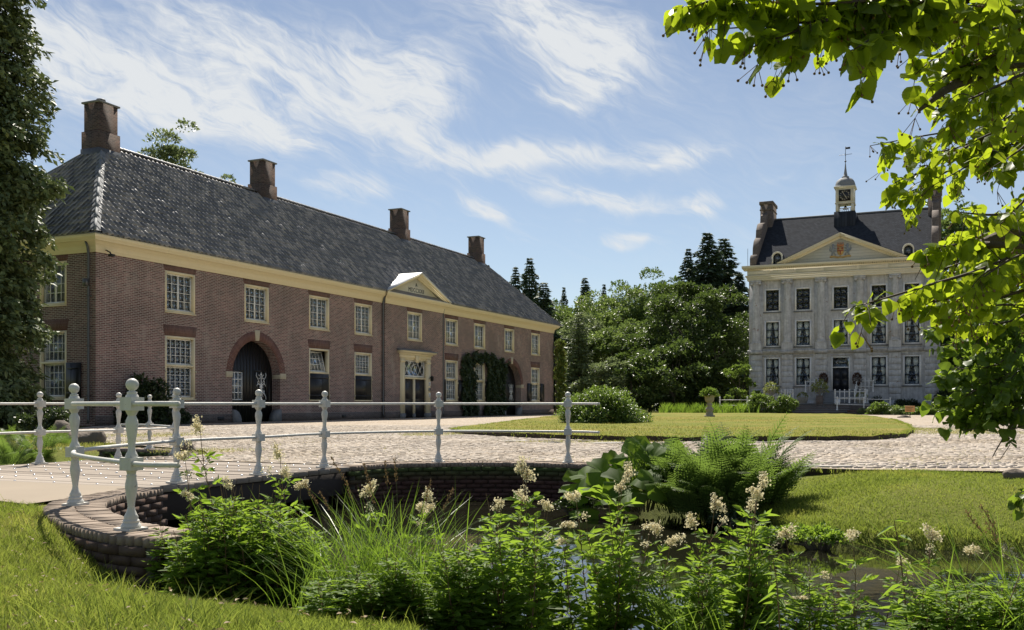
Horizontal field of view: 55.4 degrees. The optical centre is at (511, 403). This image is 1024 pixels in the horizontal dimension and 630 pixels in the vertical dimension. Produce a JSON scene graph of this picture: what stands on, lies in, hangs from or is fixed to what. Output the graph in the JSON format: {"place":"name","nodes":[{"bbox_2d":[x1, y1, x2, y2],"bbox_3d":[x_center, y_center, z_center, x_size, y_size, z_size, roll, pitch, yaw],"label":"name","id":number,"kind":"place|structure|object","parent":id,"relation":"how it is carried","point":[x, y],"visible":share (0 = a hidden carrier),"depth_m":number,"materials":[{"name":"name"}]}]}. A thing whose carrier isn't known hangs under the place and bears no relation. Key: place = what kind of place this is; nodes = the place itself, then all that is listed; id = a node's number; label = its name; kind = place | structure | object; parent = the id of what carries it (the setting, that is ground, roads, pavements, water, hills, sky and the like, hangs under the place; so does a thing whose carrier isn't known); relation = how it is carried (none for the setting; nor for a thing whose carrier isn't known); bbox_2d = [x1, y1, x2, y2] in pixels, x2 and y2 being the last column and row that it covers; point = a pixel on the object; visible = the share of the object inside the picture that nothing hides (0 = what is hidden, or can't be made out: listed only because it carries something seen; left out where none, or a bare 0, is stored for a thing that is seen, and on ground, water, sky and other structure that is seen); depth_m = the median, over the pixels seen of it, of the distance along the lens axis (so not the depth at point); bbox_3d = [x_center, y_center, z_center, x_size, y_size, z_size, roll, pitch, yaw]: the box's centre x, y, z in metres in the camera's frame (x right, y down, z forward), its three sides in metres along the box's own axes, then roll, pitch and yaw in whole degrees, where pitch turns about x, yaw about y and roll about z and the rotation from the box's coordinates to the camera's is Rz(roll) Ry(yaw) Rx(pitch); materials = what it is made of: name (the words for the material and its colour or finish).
{"place":"outdoors","nodes":[
{"label":"outdoors","id":0,"kind":"place"},
{"bbox_2d":[0,481,124,503],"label":"approach road","id":1,"kind":"structure","parent":0,"point":[17,491],"depth_m":10.12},
{"bbox_2d":[0,405,1023,629],"bbox_3d":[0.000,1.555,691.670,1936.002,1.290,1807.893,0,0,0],"label":"ground","id":2,"kind":"structure","parent":0,"point":[58,456],"depth_m":10.49,"materials":[{"name":"green plant"}]},
{"bbox_2d":[0,434,37,464],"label":"fern","id":3,"kind":"object","parent":2,"relation":"on","point":[9,454],"visible":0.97,"depth_m":18.23,"materials":[{"name":"green plant"}]},
{"bbox_2d":[0,0,74,429],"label":"false cypress","id":4,"kind":"object","parent":2,"relation":"on","point":[26,192],"visible":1,"depth_m":33.95,"materials":[{"name":"green plant"}]},
{"bbox_2d":[11,424,66,458],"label":"fern","id":5,"kind":"object","parent":2,"relation":"on","point":[51,442],"visible":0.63,"depth_m":19.93,"materials":[{"name":"green plant"}]},
{"bbox_2d":[43,488,188,589],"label":"brick wing wall","id":6,"kind":"structure","parent":2,"relation":"on","point":[94,522],"depth_m":7.11,"materials":[{"name":"brick"}]},
{"bbox_2d":[97,448,198,457],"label":"brick wing wall","id":7,"kind":"structure","parent":2,"relation":"on","point":[108,453],"depth_m":19.37,"materials":[{"name":"brown brick"}]},
{"bbox_2d":[113,372,187,424],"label":"corner shrub","id":8,"kind":"object","parent":2,"relation":"on","point":[160,415],"visible":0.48,"depth_m":40.12,"materials":[{"name":"green plant"}]},
{"bbox_2d":[137,117,203,172],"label":"birch tree","id":9,"kind":"object","parent":2,"relation":"on","point":[172,151],"visible":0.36,"depth_m":77.30,"materials":[{"name":"green plant"}]},
{"bbox_2d":[0,459,368,529],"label":"bridge","id":10,"kind":"structure","parent":2,"relation":"on","point":[329,484],"depth_m":12.67,"materials":[{"name":"brick"}]},
{"bbox_2d":[0,392,174,463],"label":"bridge railing","id":11,"kind":"object","parent":10,"relation":"on","point":[40,431],"visible":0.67,"depth_m":15.23,"materials":[{"name":"metal"}]},
{"bbox_2d":[180,414,225,514],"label":"meadowsweet","id":12,"kind":"object","parent":2,"relation":"on","point":[197,426],"visible":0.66,"depth_m":6.91,"materials":[{"name":"green plant"}]},
{"bbox_2d":[0,494,426,629],"bbox_3d":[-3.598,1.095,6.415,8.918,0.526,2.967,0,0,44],"label":"grass","id":13,"kind":"structure","parent":2,"relation":"on","point":[292,620],"depth_m":4.62,"materials":[{"name":"green plant"}]},
{"bbox_2d":[157,484,333,610],"bbox_3d":[-1.738,1.044,6.404,1.463,1.073,1.364,0,0,0],"label":"leafy thicket","id":14,"kind":"object","parent":2,"relation":"on","point":[207,551],"visible":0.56,"depth_m":5.95,"materials":[{"name":"green plant"}]},
{"bbox_2d":[6,98,560,425],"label":"coach house","id":15,"kind":"structure","parent":2,"relation":"on","point":[193,285],"depth_m":49.28,"materials":[{"name":"brick"}]},
{"bbox_2d":[40,261,66,306],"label":"window","id":16,"kind":"structure","parent":15,"relation":"in","point":[59,298],"depth_m":40.02,"materials":[{"name":"beige paint"}]},
{"bbox_2d":[39,330,80,399],"bbox_3d":[-18.401,-1.565,39.851,2.390,2.830,0.317,0,0,24],"label":"window","id":17,"kind":"structure","parent":15,"relation":"in","point":[67,374],"depth_m":40.00,"materials":[{"name":"beige paint"}]},
{"bbox_2d":[165,270,195,315],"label":"window","id":18,"kind":"structure","parent":15,"relation":"in","point":[172,274],"depth_m":43.46,"materials":[{"name":"beige paint"}]},
{"bbox_2d":[165,335,195,399],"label":"window","id":19,"kind":"structure","parent":15,"relation":"in","point":[191,365],"depth_m":43.58,"materials":[{"name":"beige paint"}]},
{"bbox_2d":[244,284,269,323],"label":"window","id":20,"kind":"structure","parent":15,"relation":"in","point":[265,320],"depth_m":48.24,"materials":[{"name":"beige paint"}]},
{"bbox_2d":[309,295,329,331],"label":"window","id":21,"kind":"structure","parent":15,"relation":"in","point":[325,306],"depth_m":53.07,"materials":[{"name":"beige paint"}]},
{"bbox_2d":[309,348,329,400],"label":"window","id":22,"kind":"structure","parent":15,"relation":"in","point":[319,377],"depth_m":52.93,"materials":[{"name":"beige paint"}]},
{"bbox_2d":[354,352,372,400],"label":"window","id":23,"kind":"structure","parent":15,"relation":"in","point":[363,380],"depth_m":56.94,"materials":[{"name":"beige paint"}]},
{"bbox_2d":[355,303,372,336],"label":"window","id":24,"kind":"structure","parent":15,"relation":"in","point":[368,308],"depth_m":57.06,"materials":[{"name":"beige paint"}]},
{"bbox_2d":[444,360,463,401],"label":"window","id":25,"kind":"structure","parent":15,"relation":"in","point":[448,381],"depth_m":67.29,"materials":[{"name":"beige paint"}]},
{"bbox_2d":[459,350,510,416],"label":"ivy","id":26,"kind":"object","parent":15,"relation":"attached to","point":[498,372],"visible":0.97,"depth_m":71.51,"materials":[{"name":"green plant"}]},
{"bbox_2d":[527,367,543,401],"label":"window","id":27,"kind":"structure","parent":15,"relation":"in","point":[531,387],"depth_m":80.87,"materials":[{"name":"beige paint"}]},
{"bbox_2d":[553,339,567,413],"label":"creeper","id":28,"kind":"object","parent":15,"relation":"attached to","point":[561,361],"visible":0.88,"depth_m":84.34,"materials":[{"name":"green plant"}]},
{"bbox_2d":[232,510,440,614],"bbox_3d":[-1.004,0.873,5.291,1.320,0.630,1.239,0,0,-41],"label":"sedge tuft","id":29,"kind":"object","parent":2,"relation":"on","point":[313,576],"visible":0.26,"depth_m":5.24,"materials":[{"name":"green plant"}]},
{"bbox_2d":[240,478,564,629],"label":"sedge tuft","id":30,"kind":"object","parent":2,"relation":"on","point":[378,543],"visible":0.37,"depth_m":5.33,"materials":[{"name":"green plant"}]},
{"bbox_2d":[268,516,546,629],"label":"sedge tuft","id":31,"kind":"object","parent":2,"relation":"on","point":[420,567],"visible":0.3,"depth_m":4.95,"materials":[{"name":"green plant"}]},
{"bbox_2d":[335,461,633,504],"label":"brick wing wall","id":32,"kind":"structure","parent":2,"relation":"on","point":[479,480],"depth_m":14.80,"materials":[{"name":"brown brick"}]},
{"bbox_2d":[61,378,599,531],"bbox_3d":[-2.000,0.361,11.402,3.381,1.086,8.881,0,0,25],"label":"bridge railing","id":33,"kind":"object","parent":32,"relation":"on","point":[131,403],"visible":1,"depth_m":10.68,"materials":[{"name":"metal"}]},
{"bbox_2d":[500,462,545,615],"bbox_3d":[0.044,0.940,5.541,0.345,1.217,0.371,0,0,34],"label":"meadowsweet","id":34,"kind":"object","parent":2,"relation":"on","point":[526,474],"visible":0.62,"depth_m":5.62,"materials":[{"name":"green plant"}]},
{"bbox_2d":[502,456,567,616],"bbox_3d":[0.129,0.940,5.543,0.356,1.280,0.419,0,0,-21],"label":"meadowsweet","id":35,"kind":"object","parent":2,"relation":"on","point":[518,468],"visible":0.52,"depth_m":5.61,"materials":[{"name":"green plant"}]},
{"bbox_2d":[519,258,572,409],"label":"spruce tree","id":36,"kind":"object","parent":2,"relation":"on","point":[530,276],"visible":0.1,"depth_m":115.73,"materials":[{"name":"green plant"}]},
{"bbox_2d":[532,282,572,410],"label":"spruce tree","id":37,"kind":"object","parent":2,"relation":"on","point":[543,303],"visible":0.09,"depth_m":111.59,"materials":[{"name":"green plant"}]},
{"bbox_2d":[542,520,588,629],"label":"meadowsweet","id":38,"kind":"object","parent":2,"relation":"on","point":[569,524],"visible":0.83,"depth_m":5.25,"materials":[{"name":"green plant"}]},
{"bbox_2d":[549,536,592,629],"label":"meadowsweet","id":39,"kind":"object","parent":2,"relation":"on","point":[570,623],"visible":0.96,"depth_m":5.17,"materials":[{"name":"green plant"}]},
{"bbox_2d":[564,312,598,399],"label":"cypress tree","id":40,"kind":"object","parent":2,"relation":"on","point":[577,355],"visible":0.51,"depth_m":100.59,"materials":[{"name":"green plant"}]},
{"bbox_2d":[559,490,608,629],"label":"meadowsweet","id":41,"kind":"object","parent":2,"relation":"on","point":[575,497],"visible":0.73,"depth_m":5.47,"materials":[{"name":"green plant"}]},
{"bbox_2d":[556,311,615,376],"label":"broadleaf tree","id":42,"kind":"object","parent":2,"relation":"on","point":[565,334],"visible":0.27,"depth_m":121.09,"materials":[{"name":"green plant"}]},
{"bbox_2d":[292,494,880,629],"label":"waterside growth","id":43,"kind":"object","parent":2,"relation":"on","point":[485,615],"visible":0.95,"depth_m":4.84,"materials":[{"name":"green plant"}]},
{"bbox_2d":[552,289,624,386],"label":"broadleaf tree","id":44,"kind":"object","parent":2,"relation":"on","point":[605,316],"visible":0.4,"depth_m":142.97,"materials":[{"name":"green plant"}]},
{"bbox_2d":[570,322,636,386],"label":"broadleaf tree","id":45,"kind":"object","parent":2,"relation":"on","point":[603,336],"visible":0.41,"depth_m":116.15,"materials":[{"name":"green plant"}]},
{"bbox_2d":[568,356,644,400],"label":"broadleaf tree","id":46,"kind":"object","parent":2,"relation":"on","point":[601,370],"visible":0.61,"depth_m":96.08,"materials":[{"name":"green plant"}]},
{"bbox_2d":[587,475,639,629],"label":"meadowsweet","id":47,"kind":"object","parent":2,"relation":"on","point":[620,488],"visible":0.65,"depth_m":5.47,"materials":[{"name":"green plant"}]},
{"bbox_2d":[587,284,655,357],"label":"broadleaf tree","id":48,"kind":"object","parent":2,"relation":"on","point":[611,302],"visible":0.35,"depth_m":147.76,"materials":[{"name":"green plant"}]},
{"bbox_2d":[603,361,664,409],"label":"broadleaf tree","id":49,"kind":"object","parent":2,"relation":"on","point":[644,400],"visible":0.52,"depth_m":95.45,"materials":[{"name":"green plant"}]},
{"bbox_2d":[605,521,663,629],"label":"meadowsweet","id":50,"kind":"object","parent":2,"relation":"on","point":[646,624],"visible":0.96,"depth_m":5.20,"materials":[{"name":"green plant"}]},
{"bbox_2d":[601,266,675,409],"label":"broadleaf tree","id":51,"kind":"object","parent":2,"relation":"on","point":[647,270],"visible":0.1,"depth_m":154.53,"materials":[{"name":"green plant"}]},
{"bbox_2d":[613,328,689,411],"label":"broadleaf tree","id":52,"kind":"object","parent":2,"relation":"on","point":[633,347],"visible":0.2,"depth_m":103.32,"materials":[{"name":"green plant"}]},
{"bbox_2d":[634,534,682,629],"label":"meadowsweet","id":53,"kind":"object","parent":2,"relation":"on","point":[668,542],"visible":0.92,"depth_m":5.14,"materials":[{"name":"green plant"}]},
{"bbox_2d":[615,337,729,409],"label":"broadleaf tree","id":54,"kind":"object","parent":2,"relation":"on","point":[641,362],"visible":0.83,"depth_m":97.14,"materials":[{"name":"green plant"}]},
{"bbox_2d":[619,428,734,514],"bbox_3d":[2.188,0.852,12.656,1.649,1.144,1.562,0,0,-36],"label":"fern","id":55,"kind":"object","parent":2,"relation":"on","point":[664,461],"visible":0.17,"depth_m":12.24,"materials":[{"name":"green plant"}]},
{"bbox_2d":[627,571,735,629],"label":"fern","id":56,"kind":"object","parent":2,"relation":"on","point":[653,602],"visible":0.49,"depth_m":5.10,"materials":[{"name":"green plant"}]},
{"bbox_2d":[635,280,748,407],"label":"beech tree","id":57,"kind":"object","parent":2,"relation":"on","point":[698,296],"visible":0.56,"depth_m":104.68,"materials":[{"name":"green plant"}]},
{"bbox_2d":[642,233,748,409],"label":"spruce tree","id":58,"kind":"object","parent":2,"relation":"on","point":[704,266],"visible":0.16,"depth_m":126.14,"materials":[{"name":"green plant"}]},
{"bbox_2d":[671,493,729,614],"bbox_3d":[1.020,1.033,5.310,0.352,1.095,0.328,0,0,6],"label":"meadowsweet","id":59,"kind":"object","parent":2,"relation":"on","point":[718,503],"visible":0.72,"depth_m":5.31,"materials":[{"name":"green plant"}]},
{"bbox_2d":[655,238,748,409],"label":"spruce tree","id":60,"kind":"object","parent":2,"relation":"on","point":[730,267],"visible":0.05,"depth_m":129.41,"materials":[{"name":"green plant"}]},
{"bbox_2d":[674,513,730,607],"bbox_3d":[1.044,1.080,5.220,0.314,1.000,0.337,0,0,-39],"label":"meadowsweet","id":61,"kind":"object","parent":2,"relation":"on","point":[691,520],"visible":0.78,"depth_m":5.26,"materials":[{"name":"green plant"}]},
{"bbox_2d":[669,325,748,407],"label":"broadleaf tree","id":62,"kind":"object","parent":2,"relation":"on","point":[695,386],"visible":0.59,"depth_m":99.43,"materials":[{"name":"green plant"}]},
{"bbox_2d":[699,274,748,407],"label":"spruce tree","id":63,"kind":"object","parent":2,"relation":"on","point":[741,287],"visible":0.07,"depth_m":123.31,"materials":[{"name":"green plant"}]},
{"bbox_2d":[666,444,791,521],"bbox_3d":[2.631,0.954,11.784,1.586,0.940,1.622,0,0,32],"label":"fern","id":64,"kind":"object","parent":2,"relation":"on","point":[734,495],"visible":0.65,"depth_m":11.44,"materials":[{"name":"green plant"}]},
{"bbox_2d":[655,410,813,477],"bbox_3d":[2.697,0.691,12.281,1.806,1.250,1.673,0,0,40],"label":"fern","id":65,"kind":"object","parent":2,"relation":"on","point":[716,452],"visible":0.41,"depth_m":11.93,"materials":[{"name":"green plant"}]},
{"bbox_2d":[721,363,760,406],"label":"corner shrub","id":66,"kind":"object","parent":2,"relation":"on","point":[742,369],"visible":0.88,"depth_m":92.79,"materials":[{"name":"green plant"}]},
{"bbox_2d":[706,508,776,529],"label":"bank weeds","id":67,"kind":"object","parent":2,"relation":"on","point":[734,514],"visible":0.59,"depth_m":11.20,"materials":[{"name":"green plant"}]},
{"bbox_2d":[719,471,778,615],"bbox_3d":[1.217,0.966,5.213,0.348,1.228,0.410,0,0,-41],"label":"meadowsweet","id":68,"kind":"object","parent":2,"relation":"on","point":[747,514],"visible":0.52,"depth_m":5.15,"materials":[{"name":"green plant"}]},
{"bbox_2d":[730,483,785,629],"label":"meadowsweet","id":69,"kind":"object","parent":2,"relation":"on","point":[757,494],"visible":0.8,"depth_m":5.00,"materials":[{"name":"green plant"}]},
{"bbox_2d":[714,437,826,510],"bbox_3d":[3.061,0.869,12.056,1.522,0.874,1.637,0,0,-20],"label":"fern","id":70,"kind":"object","parent":2,"relation":"on","point":[776,492],"visible":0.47,"depth_m":11.70,"materials":[{"name":"green plant"}]},
{"bbox_2d":[758,558,804,629],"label":"willowherb","id":71,"kind":"object","parent":2,"relation":"on","point":[772,615],"visible":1,"depth_m":4.50,"materials":[{"name":"green plant"}]},
{"bbox_2d":[766,520,831,629],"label":"meadowsweet","id":72,"kind":"object","parent":2,"relation":"on","point":[782,533],"visible":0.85,"depth_m":5.02,"materials":[{"name":"green plant"}]},
{"bbox_2d":[816,571,855,629],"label":"meadowsweet","id":73,"kind":"object","parent":2,"relation":"on","point":[825,577],"visible":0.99,"depth_m":4.72,"materials":[{"name":"green plant"}]},
{"bbox_2d":[742,146,941,409],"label":"manor house","id":74,"kind":"structure","parent":2,"relation":"on","point":[810,279],"depth_m":92.53,"materials":[{"name":"paint"}]},
{"bbox_2d":[870,355,888,386],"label":"window","id":75,"kind":"structure","parent":74,"relation":"in","point":[874,363],"depth_m":90.30,"materials":[{"name":"white paint"}]},
{"bbox_2d":[902,355,921,386],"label":"window","id":76,"kind":"structure","parent":74,"relation":"in","point":[906,358],"depth_m":89.14,"materials":[{"name":"white paint"}]},
{"bbox_2d":[662,0,1023,355],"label":"linden tree","id":77,"kind":"object","parent":2,"relation":"on","point":[982,278],"visible":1,"depth_m":2.99,"materials":[{"name":"green plant"}]},
{"bbox_2d":[834,527,878,629],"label":"meadowsweet","id":78,"kind":"object","parent":2,"relation":"on","point":[851,537],"visible":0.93,"depth_m":4.96,"materials":[{"name":"green plant"}]},
{"bbox_2d":[740,468,1023,549],"bbox_3d":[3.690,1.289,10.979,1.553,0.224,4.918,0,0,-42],"label":"grass","id":79,"kind":"structure","parent":2,"relation":"on","point":[849,523],"depth_m":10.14,"materials":[{"name":"green plant"}]},
{"bbox_2d":[777,520,848,550],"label":"bank weeds","id":80,"kind":"object","parent":79,"relation":"on","point":[827,533],"visible":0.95,"depth_m":9.75,"materials":[{"name":"green plant"}]},
{"bbox_2d":[857,555,915,629],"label":"meadowsweet","id":81,"kind":"object","parent":2,"relation":"on","point":[878,615],"visible":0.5,"depth_m":4.79,"materials":[{"name":"green plant"}]},
{"bbox_2d":[877,519,927,625],"bbox_3d":[1.745,0.849,4.294,0.261,0.670,0.265,0,0,31],"label":"willowherb","id":82,"kind":"object","parent":2,"relation":"on","point":[896,553],"visible":0.74,"depth_m":4.32,"materials":[{"name":"green plant"}]},
{"bbox_2d":[900,523,947,620],"bbox_3d":[2.071,1.095,4.928,0.332,0.972,0.310,0,0,-27],"label":"meadowsweet","id":83,"kind":"object","parent":2,"relation":"on","point":[932,532],"visible":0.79,"depth_m":4.97,"materials":[{"name":"green plant"}]},
{"bbox_2d":[842,500,1023,629],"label":"sedge tuft","id":84,"kind":"object","parent":2,"relation":"on","point":[1003,574],"visible":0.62,"depth_m":4.15,"materials":[{"name":"green plant"}]},
{"bbox_2d":[872,564,1023,629],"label":"corner growth","id":85,"kind":"object","parent":2,"relation":"on","point":[919,617],"visible":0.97,"depth_m":4.01,"materials":[{"name":"green plant"}]},
{"bbox_2d":[919,299,1023,520],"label":"alder tree","id":86,"kind":"object","parent":2,"relation":"on","point":[993,389],"visible":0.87,"depth_m":5.21,"materials":[{"name":"green plant"}]},
{"bbox_2d":[0,0,1023,312],"label":"sky","id":87,"kind":"structure","parent":0,"point":[579,139],"materials":[{"name":"blue"}]},
{"bbox_2d":[14,427,1023,452],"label":"grass","id":88,"kind":"structure","parent":0,"point":[453,433],"depth_m":23.11,"materials":[{"name":"green plant"}]},
{"bbox_2d":[48,414,1023,475],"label":"courtyard paving","id":89,"kind":"structure","parent":0,"point":[868,454],"depth_m":20.07,"materials":[{"name":"stone"}]},
{"bbox_2d":[12,405,70,431],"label":"dark bush","id":90,"kind":"object","parent":89,"relation":"on","point":[51,416],"visible":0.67,"depth_m":30.17,"materials":[{"name":"green plant"}]},
{"bbox_2d":[450,413,917,441],"bbox_3d":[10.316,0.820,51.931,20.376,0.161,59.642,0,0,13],"label":"oval lawn","id":91,"kind":"structure","parent":89,"relation":"on","point":[793,425],"depth_m":32.27,"materials":[{"name":"plant"}]},
{"bbox_2d":[554,384,652,423],"bbox_3d":[3.784,0.056,39.820,4.159,1.744,3.591,0,0,0],"label":"hydrangea bush","id":92,"kind":"object","parent":91,"relation":"on","point":[614,407],"visible":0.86,"depth_m":39.03,"materials":[{"name":"green plant"}]},
{"bbox_2d":[659,402,760,412],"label":"iris leaves","id":93,"kind":"object","parent":89,"relation":"on","point":[693,408],"visible":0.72,"depth_m":83.17,"materials":[{"name":"green plant"}]},
{"bbox_2d":[791,390,871,413],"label":"entrance terrace","id":94,"kind":"structure","parent":89,"relation":"on","point":[829,405],"depth_m":85.75,"materials":[{"name":"stone"}]},
{"bbox_2d":[165,499,1023,629],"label":"water","id":95,"kind":"structure","parent":0,"point":[674,524],"depth_m":9.77,"materials":[{"name":"green liquid"}]},
{"bbox_2d":[173,450,208,529],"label":"meadowsweet","id":96,"kind":"object","parent":95,"relation":"in","point":[183,455],"visible":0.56,"depth_m":6.74,"materials":[{"name":"green plant"}]},
{"bbox_2d":[260,442,313,534],"bbox_3d":[-1.510,0.921,6.616,0.387,1.319,0.360,0,0,41],"label":"meadowsweet","id":97,"kind":"object","parent":95,"relation":"in","point":[277,453],"visible":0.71,"depth_m":6.66,"materials":[{"name":"green plant"}]},
{"bbox_2d":[577,461,643,625],"bbox_3d":[0.548,0.952,5.614,0.352,1.256,0.415,0,0,-43],"label":"meadowsweet","id":98,"kind":"object","parent":95,"relation":"in","point":[631,501],"visible":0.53,"depth_m":5.56,"materials":[{"name":"green plant"}]},
{"bbox_2d":[558,435,684,519],"bbox_3d":[1.444,0.955,12.450,1.698,1.073,1.299,0,0,0],"label":"butterbur","id":99,"kind":"object","parent":95,"relation":"on","point":[600,478],"visible":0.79,"depth_m":12.49,"materials":[{"name":"green plant"}]},
{"bbox_2d":[645,521,682,621],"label":"meadowsweet","id":100,"kind":"object","parent":95,"relation":"in","point":[657,530],"visible":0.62,"depth_m":5.37,"materials":[{"name":"green plant"}]},
{"bbox_2d":[635,447,746,520],"bbox_3d":[2.304,0.960,11.994,1.472,0.928,1.595,0,0,-24],"label":"fern","id":101,"kind":"object","parent":95,"relation":"on","point":[676,496],"visible":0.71,"depth_m":11.64,"materials":[{"name":"green plant"}]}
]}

